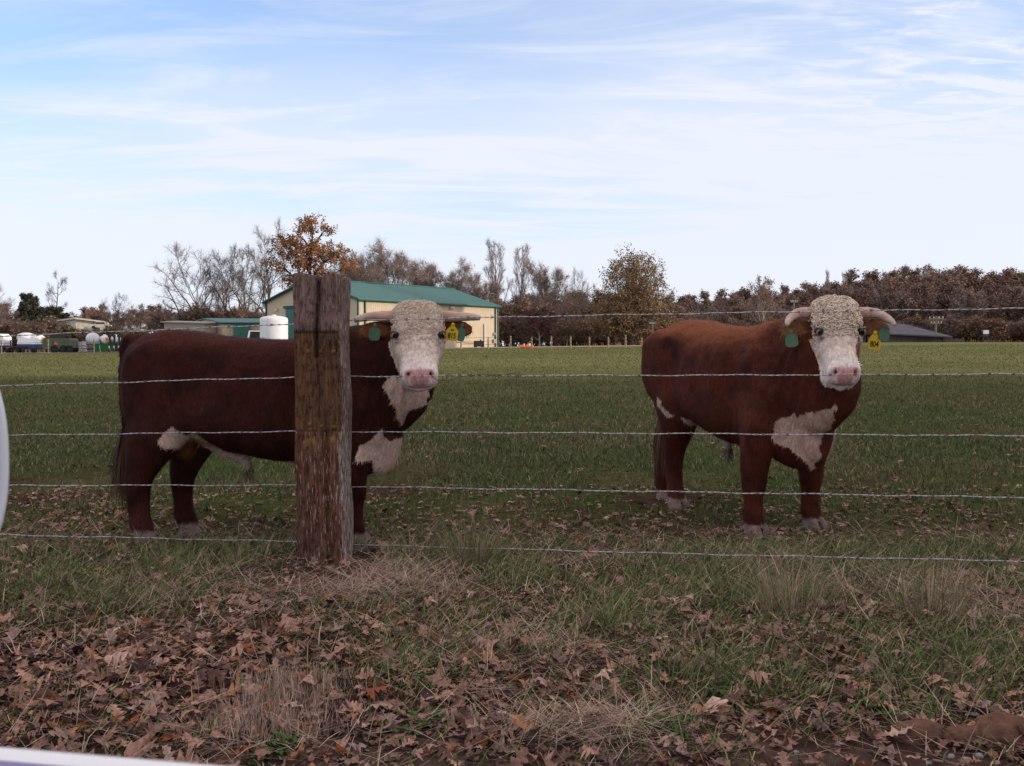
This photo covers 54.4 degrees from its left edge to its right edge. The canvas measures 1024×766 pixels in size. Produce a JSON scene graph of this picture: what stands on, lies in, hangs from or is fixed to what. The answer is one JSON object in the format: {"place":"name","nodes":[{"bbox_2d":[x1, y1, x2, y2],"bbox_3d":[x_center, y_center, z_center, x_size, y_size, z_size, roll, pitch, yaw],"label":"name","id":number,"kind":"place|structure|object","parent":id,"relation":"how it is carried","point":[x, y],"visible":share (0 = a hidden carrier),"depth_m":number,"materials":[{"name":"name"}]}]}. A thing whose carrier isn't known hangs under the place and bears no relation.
{"place":"outdoors","nodes":[
{"label":"outdoors","id":0,"kind":"place"},
{"bbox_2d":[16,338,41,352],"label":"grain drill","id":1,"kind":"object","parent":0,"point":[33,343],"visible":0.74,"depth_m":116.14,"materials":[{"name":"blue paint"}]},
{"bbox_2d":[3,352,80,352],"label":"gravel lot","id":2,"kind":"structure","parent":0,"point":[47,352],"depth_m":119.95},
{"bbox_2d":[36,335,78,352],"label":"round baler","id":3,"kind":"object","parent":2,"relation":"on","point":[54,346],"visible":0.94,"depth_m":114.81,"materials":[{"name":"green paint"}]},
{"bbox_2d":[0,323,1023,765],"bbox_3d":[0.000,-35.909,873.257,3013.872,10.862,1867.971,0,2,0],"label":"ground","id":4,"kind":"structure","parent":0,"point":[390,479],"depth_m":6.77,"materials":[{"name":"green plant"}]},
{"bbox_2d":[0,285,15,327],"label":"bare tree","id":5,"kind":"object","parent":4,"relation":"on","point":[3,309],"visible":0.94,"depth_m":135.58,"materials":[{"name":"brown plant"}]},
{"bbox_2d":[13,292,45,324],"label":"dark cedar","id":6,"kind":"object","parent":4,"relation":"on","point":[28,305],"visible":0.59,"depth_m":224.47,"materials":[{"name":"green plant"}]},
{"bbox_2d":[7,316,66,351],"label":"bare shrub","id":7,"kind":"object","parent":4,"relation":"on","point":[46,327],"visible":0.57,"depth_m":131.34,"materials":[{"name":"brown plant"}]},
{"bbox_2d":[0,550,94,598],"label":"grass tuft","id":8,"kind":"object","parent":4,"relation":"on","point":[20,577],"visible":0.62,"depth_m":4.84,"materials":[{"name":"green plant"}]},
{"bbox_2d":[19,316,76,351],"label":"green brown shrub","id":9,"kind":"object","parent":4,"relation":"on","point":[68,328],"visible":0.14,"depth_m":137.27,"materials":[{"name":"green plant"}]},
{"bbox_2d":[43,270,68,316],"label":"sparse bare tree","id":10,"kind":"object","parent":4,"relation":"on","point":[49,291],"visible":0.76,"depth_m":237.12,"materials":[{"name":"grey plant"}]},
{"bbox_2d":[42,305,71,319],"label":"dark cedar","id":11,"kind":"object","parent":4,"relation":"on","point":[50,311],"visible":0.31,"depth_m":231.34,"materials":[{"name":"green plant"}]},
{"bbox_2d":[0,339,117,353],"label":"field fence","id":12,"kind":"object","parent":4,"relation":"on","point":[93,345],"visible":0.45,"depth_m":105.83,"materials":[{"name":"brown wood"}]},
{"bbox_2d":[57,317,108,331],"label":"white building","id":13,"kind":"structure","parent":4,"relation":"on","point":[77,323],"depth_m":205.19,"materials":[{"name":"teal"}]},
{"bbox_2d":[85,302,121,322],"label":"tree","id":14,"kind":"object","parent":4,"relation":"on","point":[96,314],"visible":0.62,"depth_m":309.46,"materials":[{"name":"brown plant"}]},
{"bbox_2d":[87,325,126,342],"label":"green brown shrub","id":15,"kind":"object","parent":4,"relation":"on","point":[112,328],"visible":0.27,"depth_m":132.34,"materials":[{"name":"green plant"}]},
{"bbox_2d":[0,392,224,765],"bbox_3d":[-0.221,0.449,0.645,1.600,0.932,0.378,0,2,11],"label":"car","id":16,"kind":"object","parent":4,"relation":"on","point":[10,756],"visible":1,"depth_m":0.53,"materials":[{"name":"white paint"}]},
{"bbox_2d":[98,293,139,332],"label":"bare tree","id":17,"kind":"object","parent":4,"relation":"on","point":[117,315],"visible":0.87,"depth_m":149.69,"materials":[{"name":"brown plant"}]},
{"bbox_2d":[114,310,146,329],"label":"tree","id":18,"kind":"object","parent":4,"relation":"on","point":[133,323],"visible":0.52,"depth_m":305.06,"materials":[{"name":"brown plant"}]},
{"bbox_2d":[120,303,155,329],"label":"tree","id":19,"kind":"object","parent":4,"relation":"on","point":[143,310],"visible":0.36,"depth_m":314.97,"materials":[{"name":"brown plant"}]},
{"bbox_2d":[136,303,167,331],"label":"tree","id":20,"kind":"object","parent":4,"relation":"on","point":[153,308],"visible":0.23,"depth_m":326.07,"materials":[{"name":"brown plant"}]},
{"bbox_2d":[106,539,204,584],"bbox_3d":[-1.853,0.984,5.135,0.538,0.342,0.522,1,2,20],"label":"grass tuft","id":21,"kind":"object","parent":4,"relation":"on","point":[150,569],"visible":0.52,"depth_m":5.14,"materials":[{"name":"green plant"}]},
{"bbox_2d":[143,303,209,331],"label":"bare shrub","id":22,"kind":"object","parent":4,"relation":"on","point":[195,314],"visible":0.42,"depth_m":146.85,"materials":[{"name":"brown plant"}]},
{"bbox_2d":[149,239,237,320],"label":"bare tree","id":23,"kind":"object","parent":4,"relation":"on","point":[204,260],"visible":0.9,"depth_m":148.12,"materials":[{"name":"grey plant"}]},
{"bbox_2d":[160,318,259,337],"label":"shed","id":24,"kind":"structure","parent":4,"relation":"on","point":[228,331],"depth_m":117.89,"materials":[{"name":"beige metal"}]},
{"bbox_2d":[231,324,250,337],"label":"overhead door","id":25,"kind":"structure","parent":24,"relation":"in","point":[238,331],"depth_m":117.72,"materials":[{"name":"green metal"}]},
{"bbox_2d":[193,241,257,315],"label":"bare tree","id":26,"kind":"object","parent":4,"relation":"on","point":[219,294],"visible":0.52,"depth_m":151.69,"materials":[{"name":"brown plant"}]},
{"bbox_2d":[222,305,264,317],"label":"bare shrub","id":27,"kind":"object","parent":4,"relation":"on","point":[240,313],"visible":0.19,"depth_m":144.18,"materials":[{"name":"brown plant"}]},
{"bbox_2d":[211,242,279,315],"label":"bare tree","id":28,"kind":"object","parent":4,"relation":"on","point":[240,283],"visible":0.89,"depth_m":148.32,"materials":[{"name":"grey plant"}]},
{"bbox_2d":[215,534,280,572],"bbox_3d":[-1.451,0.900,5.393,0.419,0.210,0.468,-2,3,-42],"label":"grass tuft","id":29,"kind":"object","parent":4,"relation":"on","point":[257,560],"visible":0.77,"depth_m":5.39,"materials":[{"name":"green plant"}]},
{"bbox_2d":[239,218,296,311],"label":"bare tree","id":30,"kind":"object","parent":4,"relation":"on","point":[264,256],"visible":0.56,"depth_m":155.57,"materials":[{"name":"brown plant"}]},
{"bbox_2d":[260,315,287,338],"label":"water tank","id":31,"kind":"object","parent":4,"relation":"on","point":[275,331],"visible":0.66,"depth_m":94.76,"materials":[{"name":"white paint"}]},
{"bbox_2d":[108,300,480,547],"bbox_3d":[-1.358,0.242,6.133,2.345,1.494,0.892,0,2,0],"label":"bull","id":32,"kind":"object","parent":4,"relation":"on","point":[397,347],"visible":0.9,"depth_m":5.93,"materials":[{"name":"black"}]},
{"bbox_2d":[261,212,360,288],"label":"orange oak","id":33,"kind":"object","parent":4,"relation":"on","point":[308,260],"visible":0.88,"depth_m":148.62,"materials":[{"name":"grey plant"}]},
{"bbox_2d":[329,246,387,281],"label":"thinning oak","id":34,"kind":"object","parent":4,"relation":"on","point":[381,259],"visible":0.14,"depth_m":158.06,"materials":[{"name":"brown plant"}]},
{"bbox_2d":[337,246,391,281],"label":"thinning oak","id":35,"kind":"object","parent":4,"relation":"on","point":[349,273],"visible":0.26,"depth_m":158.14,"materials":[{"name":"brown plant"}]},
{"bbox_2d":[305,617,441,675],"bbox_3d":[-0.482,1.017,3.732,0.573,0.330,0.558,0,2,0],"label":"grass tuft","id":36,"kind":"object","parent":4,"relation":"on","point":[403,648],"visible":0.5,"depth_m":3.74,"materials":[{"name":"beige plant"}]},
{"bbox_2d":[339,236,438,285],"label":"thinning oak","id":37,"kind":"object","parent":4,"relation":"on","point":[395,267],"visible":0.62,"depth_m":159.14,"materials":[{"name":"brown plant"}]},
{"bbox_2d":[373,525,447,564],"bbox_3d":[-0.565,0.941,5.494,0.505,0.333,0.595,-1,3,-35],"label":"grass tuft","id":38,"kind":"object","parent":4,"relation":"on","point":[394,551],"visible":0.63,"depth_m":5.54,"materials":[{"name":"green plant"}]},
{"bbox_2d":[392,254,446,286],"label":"thinning oak","id":39,"kind":"object","parent":4,"relation":"on","point":[431,275],"visible":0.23,"depth_m":160.82,"materials":[{"name":"brown plant"}]},
{"bbox_2d":[433,255,499,298],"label":"thinning oak","id":40,"kind":"object","parent":4,"relation":"on","point":[456,281],"visible":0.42,"depth_m":159.47,"materials":[{"name":"brown plant"}]},
{"bbox_2d":[418,505,525,569],"bbox_3d":[-0.252,0.863,5.449,0.727,0.395,0.723,-1,2,-32],"label":"grass tuft","id":41,"kind":"object","parent":4,"relation":"on","point":[459,553],"visible":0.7,"depth_m":5.40,"materials":[{"name":"green plant"}]},
{"bbox_2d":[450,270,506,308],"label":"thinning oak","id":42,"kind":"object","parent":4,"relation":"on","point":[479,292],"visible":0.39,"depth_m":157.39,"materials":[{"name":"brown plant"}]},
{"bbox_2d":[481,236,513,306],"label":"tall bare tree","id":43,"kind":"object","parent":4,"relation":"on","point":[498,255],"visible":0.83,"depth_m":163.95,"materials":[{"name":"brown plant"}]},
{"bbox_2d":[499,315,516,346],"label":"rusty shrub","id":44,"kind":"object","parent":4,"relation":"on","point":[503,330],"visible":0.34,"depth_m":141.60,"materials":[{"name":"brown plant"}]},
{"bbox_2d":[0,526,1023,765],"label":"verge grass","id":45,"kind":"structure","parent":4,"relation":"on","point":[734,586],"depth_m":4.35,"materials":[{"name":"green plant"}]},
{"bbox_2d":[0,546,1023,765],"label":"fallen leaves","id":46,"kind":"object","parent":4,"relation":"on","point":[141,661],"visible":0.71,"depth_m":3.46,"materials":[{"name":"brown plant"}]},
{"bbox_2d":[0,511,1023,765],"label":"dry thatch","id":47,"kind":"object","parent":4,"relation":"on","point":[284,691],"visible":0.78,"depth_m":3.76,"materials":[{"name":"beige plant"}]},
{"bbox_2d":[0,273,1023,562],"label":"barbed wire fence","id":48,"kind":"object","parent":4,"relation":"on","point":[322,485],"visible":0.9,"depth_m":5.47,"materials":[{"name":"metal"}]},
{"bbox_2d":[0,372,1023,444],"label":"pasture grass","id":49,"kind":"structure","parent":4,"relation":"on","point":[623,385],"depth_m":19.18,"materials":[{"name":"green plant"}]},
{"bbox_2d":[0,483,1023,765],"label":"leaf litter","id":50,"kind":"object","parent":4,"relation":"on","point":[552,697],"visible":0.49,"depth_m":4.00,"materials":[{"name":"brown plant"}]},
{"bbox_2d":[0,421,1023,561],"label":"fallen leaves","id":51,"kind":"object","parent":4,"relation":"on","point":[920,511],"visible":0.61,"depth_m":6.70,"materials":[{"name":"plant"}]},
{"bbox_2d":[499,312,525,346],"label":"bare shrub","id":52,"kind":"object","parent":4,"relation":"on","point":[509,320],"visible":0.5,"depth_m":140.96,"materials":[{"name":"brown plant"}]},
{"bbox_2d":[507,243,533,343],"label":"tall bare tree","id":53,"kind":"object","parent":4,"relation":"on","point":[522,286],"visible":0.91,"depth_m":165.51,"materials":[{"name":"brown plant"}]},
{"bbox_2d":[510,315,544,345],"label":"bare shrub","id":54,"kind":"object","parent":4,"relation":"on","point":[521,330],"visible":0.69,"depth_m":139.45,"materials":[{"name":"brown plant"}]},
{"bbox_2d":[503,294,559,345],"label":"rusty shrub","id":55,"kind":"object","parent":4,"relation":"on","point":[524,305],"visible":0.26,"depth_m":148.78,"materials":[{"name":"brown plant"}]},
{"bbox_2d":[519,305,556,345],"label":"red tree","id":56,"kind":"object","parent":4,"relation":"on","point":[536,321],"visible":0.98,"depth_m":138.51,"materials":[{"name":"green plant"}]},
{"bbox_2d":[523,257,578,345],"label":"thinning oak","id":57,"kind":"object","parent":4,"relation":"on","point":[540,281],"visible":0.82,"depth_m":158.91,"materials":[{"name":"brown plant"}]},
{"bbox_2d":[460,335,642,348],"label":"field fence","id":58,"kind":"object","parent":4,"relation":"on","point":[551,343],"visible":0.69,"depth_m":103.30,"materials":[{"name":"brown wood"}]},
{"bbox_2d":[542,322,574,345],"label":"rusty shrub","id":59,"kind":"object","parent":4,"relation":"on","point":[555,333],"visible":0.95,"depth_m":139.33,"materials":[{"name":"brown plant"}]},
{"bbox_2d":[556,293,582,345],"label":"pale sycamore","id":60,"kind":"object","parent":4,"relation":"on","point":[565,305],"visible":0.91,"depth_m":140.46,"materials":[{"name":"brown plant"}]},
{"bbox_2d":[563,267,590,345],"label":"bare tree","id":61,"kind":"object","parent":4,"relation":"on","point":[580,299],"visible":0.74,"depth_m":156.81,"materials":[{"name":"brown plant"}]},
{"bbox_2d":[575,324,602,345],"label":"rusty shrub","id":62,"kind":"object","parent":4,"relation":"on","point":[583,332],"visible":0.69,"depth_m":141.26,"materials":[{"name":"brown plant"}]},
{"bbox_2d":[246,616,956,765],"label":"clover","id":63,"kind":"object","parent":4,"relation":"on","point":[270,743],"visible":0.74,"depth_m":3.15,"materials":[{"name":"green plant"}]},
{"bbox_2d":[574,242,680,344],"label":"brown oak","id":64,"kind":"object","parent":4,"relation":"on","point":[632,296],"visible":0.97,"depth_m":134.01,"materials":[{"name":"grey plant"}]},
{"bbox_2d":[597,630,731,707],"bbox_3d":[0.513,1.029,3.434,0.508,0.308,0.533,2,3,44],"label":"grass tuft","id":65,"kind":"object","parent":4,"relation":"on","point":[691,675],"visible":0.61,"depth_m":3.44,"materials":[{"name":"plant"}]},
{"bbox_2d":[682,292,707,311],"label":"tree","id":66,"kind":"object","parent":4,"relation":"on","point":[689,300],"visible":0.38,"depth_m":229.35,"materials":[{"name":"brown plant"}]},
{"bbox_2d":[719,304,757,324],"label":"tree","id":67,"kind":"object","parent":4,"relation":"on","point":[735,317],"visible":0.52,"depth_m":174.98,"materials":[{"name":"brown plant"}]},
{"bbox_2d":[726,283,768,313],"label":"tree","id":68,"kind":"object","parent":4,"relation":"on","point":[746,295],"visible":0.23,"depth_m":225.53,"materials":[{"name":"brown plant"}]},
{"bbox_2d":[739,274,786,323],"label":"pale sycamore","id":69,"kind":"object","parent":4,"relation":"on","point":[770,304],"visible":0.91,"depth_m":159.69,"materials":[{"name":"brown plant"}]},
{"bbox_2d":[640,294,896,537],"bbox_3d":[1.613,0.199,6.872,0.736,1.535,2.305,-1,2,-24],"label":"bull","id":70,"kind":"object","parent":4,"relation":"on","point":[816,343],"visible":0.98,"depth_m":6.32,"materials":[{"name":"brown"}]},
{"bbox_2d":[718,541,859,625],"bbox_3d":[1.245,0.852,4.330,0.692,0.383,0.842,0,2,0],"label":"grass tuft","id":71,"kind":"object","parent":4,"relation":"on","point":[768,593],"visible":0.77,"depth_m":4.38,"materials":[{"name":"green plant"}]},
{"bbox_2d":[776,291,813,311],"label":"tree","id":72,"kind":"object","parent":4,"relation":"on","point":[807,295],"visible":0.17,"depth_m":195.84,"materials":[{"name":"brown plant"}]},
{"bbox_2d":[780,286,822,303],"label":"tree","id":73,"kind":"object","parent":4,"relation":"on","point":[801,295],"visible":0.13,"depth_m":199.20,"materials":[{"name":"brown plant"}]},
{"bbox_2d":[842,286,882,320],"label":"tree","id":74,"kind":"object","parent":4,"relation":"on","point":[864,293],"visible":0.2,"depth_m":176.12,"materials":[{"name":"brown plant"}]},
{"bbox_2d":[837,268,888,292],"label":"tree","id":75,"kind":"object","parent":4,"relation":"on","point":[851,277],"visible":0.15,"depth_m":224.98,"materials":[{"name":"brown plant"}]},
{"bbox_2d":[858,277,925,321],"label":"tree","id":76,"kind":"object","parent":4,"relation":"on","point":[892,287],"visible":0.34,"depth_m":176.59,"materials":[{"name":"brown plant"}]},
{"bbox_2d":[867,285,919,320],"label":"tree","id":77,"kind":"object","parent":4,"relation":"on","point":[882,303],"visible":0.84,"depth_m":175.09,"materials":[{"name":"brown plant"}]},
{"bbox_2d":[860,323,952,342],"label":"dark shed","id":78,"kind":"structure","parent":4,"relation":"on","point":[903,333],"depth_m":127.88,"materials":[{"name":"metal"}]},
{"bbox_2d":[893,282,935,320],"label":"tree","id":79,"kind":"object","parent":4,"relation":"on","point":[909,287],"visible":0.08,"depth_m":187.93,"materials":[{"name":"brown plant"}]},
{"bbox_2d":[890,717,942,745],"bbox_3d":[1.247,1.079,3.075,0.163,0.084,0.115,0,2,9],"label":"dirt clod","id":80,"kind":"object","parent":4,"relation":"on","point":[930,729],"visible":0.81,"depth_m":3.04,"materials":[{"name":"brown soil"}]},
{"bbox_2d":[909,272,937,316],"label":"tree","id":81,"kind":"object","parent":4,"relation":"on","point":[930,279],"visible":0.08,"depth_m":194.93,"materials":[{"name":"brown plant"}]},
{"bbox_2d":[904,313,946,332],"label":"rusty shrub","id":82,"kind":"object","parent":4,"relation":"on","point":[917,318],"visible":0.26,"depth_m":162.81,"materials":[{"name":"brown plant"}]},
{"bbox_2d":[900,279,956,319],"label":"tree","id":83,"kind":"object","parent":4,"relation":"on","point":[926,291],"visible":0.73,"depth_m":176.97,"materials":[{"name":"brown plant"}]},
{"bbox_2d":[846,540,1010,630],"bbox_3d":[1.793,0.851,4.283,0.857,0.412,0.773,-1,2,-28],"label":"grass tuft","id":84,"kind":"object","parent":4,"relation":"on","point":[953,605],"visible":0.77,"depth_m":4.28,"materials":[{"name":"green plant"}]},
{"bbox_2d":[919,313,962,338],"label":"bare shrub","id":85,"kind":"object","parent":4,"relation":"on","point":[952,323],"visible":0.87,"depth_m":158.41,"materials":[{"name":"brown plant"}]},
{"bbox_2d":[916,278,965,318],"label":"tree","id":86,"kind":"object","parent":4,"relation":"on","point":[955,283],"visible":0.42,"depth_m":183.67,"materials":[{"name":"brown plant"}]},
{"bbox_2d":[919,280,976,318],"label":"tree","id":87,"kind":"object","parent":4,"relation":"on","point":[948,293],"visible":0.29,"depth_m":183.66,"materials":[{"name":"brown plant"}]},
{"bbox_2d":[937,263,971,282],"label":"tree","id":88,"kind":"object","parent":4,"relation":"on","point":[962,268],"visible":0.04,"depth_m":229.39,"materials":[{"name":"brown plant"}]},
{"bbox_2d":[938,317,970,340],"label":"rusty shrub","id":89,"kind":"object","parent":4,"relation":"on","point":[963,332],"visible":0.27,"depth_m":162.54,"materials":[{"name":"brown plant"}]},
{"bbox_2d":[931,272,983,318],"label":"tree","id":90,"kind":"object","parent":4,"relation":"on","point":[945,276],"visible":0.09,"depth_m":201.15,"materials":[{"name":"brown plant"}]},
{"bbox_2d":[942,723,982,747],"bbox_3d":[1.379,1.084,3.040,0.102,0.084,0.102,-2,3,-38],"label":"dirt clod","id":91,"kind":"object","parent":4,"relation":"on","point":[956,730],"visible":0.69,"depth_m":3.01,"materials":[{"name":"brown soil"}]},
{"bbox_2d":[943,285,987,341],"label":"tree","id":92,"kind":"object","parent":4,"relation":"on","point":[980,312],"visible":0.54,"depth_m":176.55,"materials":[{"name":"brown plant"}]},
{"bbox_2d":[947,286,988,320],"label":"tree","id":93,"kind":"object","parent":4,"relation":"on","point":[961,300],"visible":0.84,"depth_m":175.10,"materials":[{"name":"brown plant"}]},
{"bbox_2d":[960,316,995,341],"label":"rusty shrub","id":94,"kind":"object","parent":4,"relation":"on","point":[974,326],"visible":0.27,"depth_m":163.89,"materials":[{"name":"brown plant"}]},
{"bbox_2d":[960,275,1001,320],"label":"tree","id":95,"kind":"object","parent":4,"relation":"on","point":[972,282],"visible":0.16,"depth_m":198.78,"materials":[{"name":"brown plant"}]},
{"bbox_2d":[962,315,1010,341],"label":"rusty shrub","id":96,"kind":"object","parent":4,"relation":"on","point":[997,329],"visible":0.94,"depth_m":157.41,"materials":[{"name":"brown plant"}]},
{"bbox_2d":[974,710,1023,750],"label":"dirt clod","id":97,"kind":"object","parent":4,"relation":"on","point":[1001,726],"visible":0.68,"depth_m":3.01,"materials":[{"name":"brown soil"}]},
{"bbox_2d":[984,284,1023,341],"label":"tree","id":98,"kind":"object","parent":4,"relation":"on","point":[1014,293],"visible":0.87,"depth_m":180.45,"materials":[{"name":"brown plant"}]},
{"bbox_2d":[992,275,1023,320],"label":"tree","id":99,"kind":"object","parent":4,"relation":"on","point":[1007,280],"visible":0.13,"depth_m":200.91,"materials":[{"name":"brown plant"}]},
{"bbox_2d":[995,267,1023,281],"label":"tree","id":100,"kind":"object","parent":4,"relation":"on","point":[1015,275],"visible":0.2,"depth_m":230.18,"materials":[{"name":"brown plant"}]},
{"bbox_2d":[0,344,1023,378],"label":"pasture grass","id":101,"kind":"structure","parent":0,"point":[471,360],"depth_m":53.74,"materials":[{"name":"green plant"}]},
{"bbox_2d":[0,0,1023,345],"label":"sky","id":102,"kind":"structure","parent":0,"point":[789,142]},
{"bbox_2d":[445,345,640,348],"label":"yard","id":103,"kind":"structure","parent":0,"point":[545,346],"depth_m":109.04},
{"bbox_2d":[261,281,501,347],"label":"barn","id":104,"kind":"structure","parent":103,"relation":"on","point":[366,297],"depth_m":115.95,"materials":[{"name":"beige metal"}]},
{"bbox_2d":[283,306,293,338],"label":"sliding door","id":105,"kind":"structure","parent":104,"relation":"in","point":[289,309],"depth_m":111.12,"materials":[{"name":"green metal"}]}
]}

